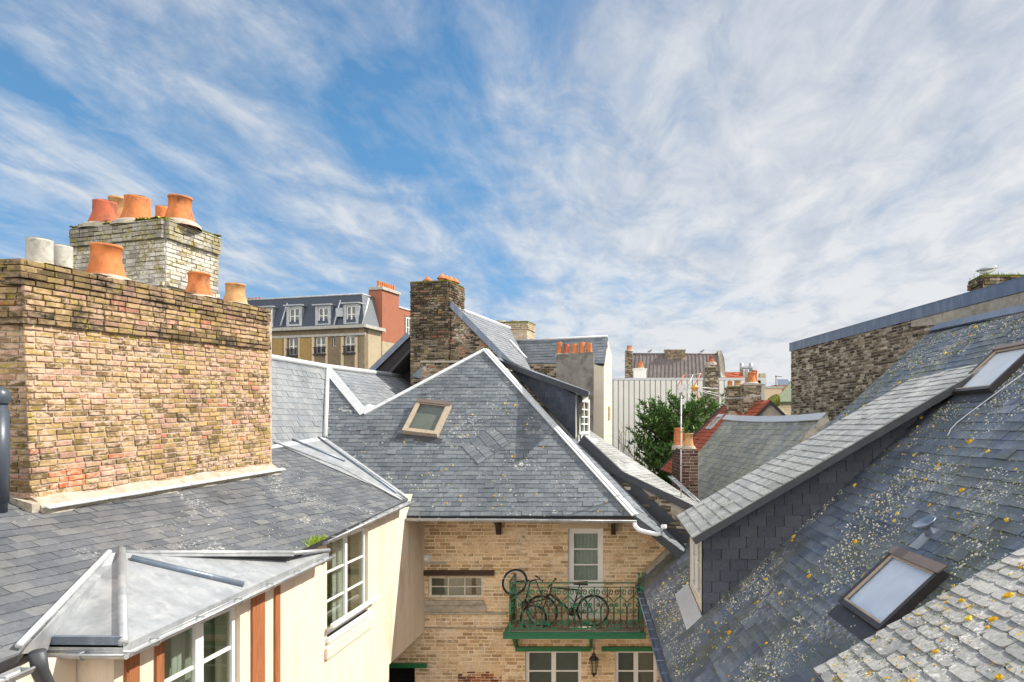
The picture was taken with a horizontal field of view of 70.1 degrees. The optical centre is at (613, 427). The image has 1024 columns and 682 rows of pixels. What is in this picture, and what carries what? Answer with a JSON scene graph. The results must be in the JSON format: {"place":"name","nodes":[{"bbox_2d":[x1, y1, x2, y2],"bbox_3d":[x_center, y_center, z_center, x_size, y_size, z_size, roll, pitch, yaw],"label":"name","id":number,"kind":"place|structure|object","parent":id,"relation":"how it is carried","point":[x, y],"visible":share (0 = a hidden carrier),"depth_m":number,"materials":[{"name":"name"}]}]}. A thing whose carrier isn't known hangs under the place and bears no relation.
{"place":"outdoors","nodes":[
{"label":"outdoors","id":0,"kind":"place"},
{"bbox_2d":[247,281,410,368],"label":"mansard block","id":1,"kind":"structure","parent":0,"point":[360,330],"depth_m":46.18,"materials":[{"name":"paint"}]},
{"bbox_2d":[289,338,296,354],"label":"window","id":2,"kind":"structure","parent":1,"relation":"in","point":[294,340],"depth_m":46.55,"materials":[{"name":"white glass"}]},
{"bbox_2d":[316,337,324,352],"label":"window","id":3,"kind":"structure","parent":1,"relation":"in","point":[321,339],"depth_m":46.18,"materials":[{"name":"white glass"}]},
{"bbox_2d":[346,336,354,351],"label":"window","id":4,"kind":"structure","parent":1,"relation":"in","point":[351,339],"depth_m":45.45,"materials":[{"name":"white glass"}]},
{"bbox_2d":[405,315,410,334],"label":"window","id":5,"kind":"structure","parent":1,"relation":"in","point":[407,319],"depth_m":49.89,"materials":[{"name":"white wood"}]},
{"bbox_2d":[327,348,684,681],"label":"house","id":6,"kind":"structure","parent":0,"point":[490,464],"depth_m":15.60,"materials":[{"name":"stone"}]},
{"bbox_2d":[389,668,414,681],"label":"dark doorway","id":7,"kind":"structure","parent":6,"relation":"in","point":[395,674],"depth_m":15.96,"materials":[{"name":"black"}]},
{"bbox_2d":[429,576,482,596],"bbox_3d":[-3.415,3.472,15.695,1.184,0.468,0.050,0,0,0],"label":"window","id":8,"kind":"structure","parent":6,"relation":"in","point":[430,577],"depth_m":15.67,"materials":[{"name":"white wood"}]},
{"bbox_2d":[502,569,551,626],"bbox_3d":[-1.798,3.615,14.999,1.067,1.291,0.427,0,0,0],"label":"bicycle","id":9,"kind":"object","parent":6,"relation":"on","point":[523,573],"visible":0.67,"depth_m":15.00,"materials":[{"name":"metal"}]},
{"bbox_2d":[496,357,597,444],"bbox_3d":[-1.932,-0.748,17.943,0.960,2.470,4.900,0,0,-44],"label":"slate hung dormer","id":10,"kind":"object","parent":6,"relation":"attached to","point":[566,406],"visible":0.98,"depth_m":16.83,"materials":[{"name":"stone"}]},
{"bbox_2d":[576,394,589,438],"bbox_3d":[-0.692,-0.241,16.715,0.070,1.017,0.900,0,0,17],"label":"window","id":11,"kind":"structure","parent":10,"relation":"in","point":[585,426],"depth_m":16.75,"materials":[{"name":"white wood"}]},
{"bbox_2d":[526,651,580,681],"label":"window","id":12,"kind":"structure","parent":6,"relation":"in","point":[553,670],"depth_m":15.69,"materials":[{"name":"white wood"}]},
{"bbox_2d":[526,578,608,626],"bbox_3d":[-0.944,3.680,15.044,1.700,1.016,0.552,0,0,-14],"label":"bicycle","id":13,"kind":"object","parent":6,"relation":"on","point":[572,608],"visible":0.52,"depth_m":15.03,"materials":[{"name":"metal"}]},
{"bbox_2d":[568,528,602,585],"bbox_3d":[-0.601,2.829,15.965,0.957,1.461,0.550,0,0,0],"label":"balcony door","id":14,"kind":"structure","parent":6,"relation":"in","point":[585,546],"depth_m":15.81,"materials":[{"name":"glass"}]},
{"bbox_2d":[568,586,602,617],"bbox_3d":[-0.601,3.810,15.707,0.757,0.699,0.065,0,0,0],"label":"door panel","id":15,"kind":"structure","parent":6,"relation":"in","point":[597,615],"depth_m":15.69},
{"bbox_2d":[589,646,598,676],"bbox_3d":[-0.429,5.024,15.423,0.194,0.631,0.310,0,0,-17],"label":"wall lantern","id":16,"kind":"object","parent":6,"relation":"attached to","point":[593,657],"depth_m":15.35,"materials":[{"name":"metal"}]},
{"bbox_2d":[615,651,656,681],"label":"window","id":17,"kind":"structure","parent":6,"relation":"in","point":[635,670],"depth_m":15.69,"materials":[{"name":"white wood"}]},
{"bbox_2d":[578,431,700,544],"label":"lean to house","id":18,"kind":"structure","parent":6,"relation":"attached to","point":[660,499],"depth_m":15.53,"materials":[{"name":"stone"}]},
{"bbox_2d":[0,0,1023,385],"label":"sky","id":19,"kind":"structure","parent":0,"point":[746,180],"materials":[{"name":"blue"}]},
{"bbox_2d":[497,320,535,370],"bbox_3d":[-4.205,-2.256,30.631,1.563,4.512,1.085,0,0,12],"label":"mossy chimney","id":20,"kind":"object","parent":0,"point":[523,329],"visible":0.18,"depth_m":30.09,"materials":[{"name":"brick"}]},
{"bbox_2d":[615,447,650,468],"bbox_3d":[0.896,4.922,30.982,1.905,8.566,2.115,0,0,-6],"label":"bare shrub","id":21,"kind":"object","parent":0,"point":[632,455],"visible":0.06,"depth_m":31.16,"materials":[{"name":"brown plant"}]},
{"bbox_2d":[725,371,765,385],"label":"distant red roof house","id":22,"kind":"structure","parent":0,"point":[738,375],"depth_m":75.00,"materials":[{"name":"tile"}]},
{"bbox_2d":[765,386,782,399],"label":"distant house","id":23,"kind":"structure","parent":0,"point":[770,391],"depth_m":58.00,"materials":[{"name":"paint"}]},
{"bbox_2d":[772,379,788,390],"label":"distant house","id":24,"kind":"structure","parent":0,"point":[783,382],"depth_m":95.85,"materials":[{"name":"brick"}]},
{"bbox_2d":[778,381,790,414],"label":"green metal roof house","id":25,"kind":"structure","parent":0,"point":[784,407],"depth_m":36.20,"materials":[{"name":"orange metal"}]},
{"label":"ground","id":26,"kind":"structure","parent":0,"visible":0},
{"bbox_2d":[0,194,424,681],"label":"cream house","id":27,"kind":"structure","parent":26,"relation":"on","point":[167,507],"depth_m":9.19,"materials":[{"name":"brick"}]},
{"bbox_2d":[164,606,235,681],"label":"window","id":28,"kind":"structure","parent":27,"relation":"in","point":[189,655],"depth_m":7.81,"materials":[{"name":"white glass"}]},
{"bbox_2d":[302,534,328,547],"bbox_3d":[-4.223,1.584,10.165,0.232,0.124,0.730,0,0,0],"label":"grass tuft","id":29,"kind":"object","parent":27,"relation":"on","point":[317,539],"visible":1,"depth_m":10.15,"materials":[{"name":"green plant"}]},
{"bbox_2d":[326,527,371,642],"bbox_3d":[-4.403,2.425,11.573,0.410,1.644,1.807,0,0,2],"label":"window","id":30,"kind":"structure","parent":27,"relation":"in","point":[339,587],"depth_m":11.63,"materials":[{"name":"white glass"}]},
{"bbox_2d":[272,354,410,443],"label":"slate wing house","id":31,"kind":"structure","parent":26,"relation":"on","point":[300,398],"depth_m":16.27,"materials":[{"name":"grey stone"}]},
{"bbox_2d":[369,274,529,385],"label":"dark chimney house","id":32,"kind":"structure","parent":26,"relation":"on","point":[447,329],"depth_m":21.02,"materials":[{"name":"stone"}]},
{"bbox_2d":[509,335,611,444],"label":"cream gable house","id":33,"kind":"structure","parent":26,"relation":"on","point":[584,362],"depth_m":24.08,"materials":[{"name":"white paint"}]},
{"bbox_2d":[612,424,627,455],"bbox_3d":[0.210,4.494,29.759,1.853,9.421,1.827,0,0,0],"label":"bare shrub","id":34,"kind":"object","parent":26,"relation":"on","point":[619,438],"visible":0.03,"depth_m":30.06,"materials":[{"name":"brown plant"}]},
{"bbox_2d":[624,389,724,485],"bbox_3d":[3.222,3.715,32.959,6.252,10.980,5.942,0,0,0],"label":"evergreen tree","id":35,"kind":"object","parent":26,"relation":"on","point":[659,455],"visible":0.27,"depth_m":32.39,"materials":[{"name":"green plant"}]},
{"bbox_2d":[625,346,725,377],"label":"seamed roof house","id":36,"kind":"structure","parent":26,"relation":"on","point":[673,363],"depth_m":60.99,"materials":[{"name":"metal"}]},
{"bbox_2d":[612,362,765,473],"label":"corrugated hall","id":37,"kind":"structure","parent":26,"relation":"on","point":[626,392],"depth_m":44.90,"materials":[{"name":"white metal"}]},
{"bbox_2d":[703,356,717,421],"bbox_3d":[5.469,2.616,40.389,0.746,13.167,0.823,0,0,0],"label":"tall grey chimney","id":38,"kind":"object","parent":26,"relation":"on","point":[710,373],"visible":0.23,"depth_m":39.99,"materials":[{"name":"stone"}]},
{"bbox_2d":[659,363,784,474],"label":"red tile house","id":39,"kind":"structure","parent":26,"relation":"on","point":[738,402],"depth_m":26.20,"materials":[{"name":"tile"}]},
{"bbox_2d":[698,390,760,398],"bbox_3d":[4.007,-1.160,24.833,1.427,0.262,2.828,0,0,32],"label":"overhead cable","id":40,"kind":"object","parent":39,"relation":"attached to","point":[728,398],"visible":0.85,"depth_m":25.49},
{"bbox_2d":[698,412,830,500],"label":"green slate house","id":41,"kind":"structure","parent":26,"relation":"on","point":[734,448],"depth_m":19.21,"materials":[{"name":"stone"}]},
{"bbox_2d":[671,428,697,498],"bbox_3d":[1.708,2.005,17.789,0.505,3.990,1.636,0,0,-3],"label":"brown chimney","id":42,"kind":"object","parent":41,"relation":"attached to","point":[689,466],"visible":0.25,"depth_m":17.00,"materials":[{"name":"brick"}]},
{"bbox_2d":[677,373,718,497],"bbox_3d":[1.803,0.621,15.199,0.853,3.545,0.570,0,0,-42],"label":"television aerial","id":43,"kind":"object","parent":42,"relation":"attached to","point":[694,387],"visible":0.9,"depth_m":15.09,"materials":[{"name":"metal"}]},
{"bbox_2d":[635,304,1023,681],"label":"lichen roof house","id":44,"kind":"structure","parent":26,"relation":"on","point":[874,532],"depth_m":8.76,"materials":[{"name":"stone"}]},
{"bbox_2d":[947,373,1023,435],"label":"cable","id":45,"kind":"object","parent":44,"relation":"on","point":[984,402],"visible":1,"depth_m":9.05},
{"bbox_2d":[789,274,1023,420],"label":"stone wall","id":46,"kind":"structure","parent":26,"relation":"on","point":[835,373],"depth_m":17.70,"materials":[{"name":"stone"}]},
{"bbox_2d":[976,265,997,273],"bbox_3d":[8.374,-3.520,16.100,0.504,0.200,0.197,0,0,0],"label":"gull","id":47,"kind":"object","parent":46,"relation":"on","point":[988,270],"visible":1,"depth_m":16.04,"materials":[{"name":"white"}]}
]}

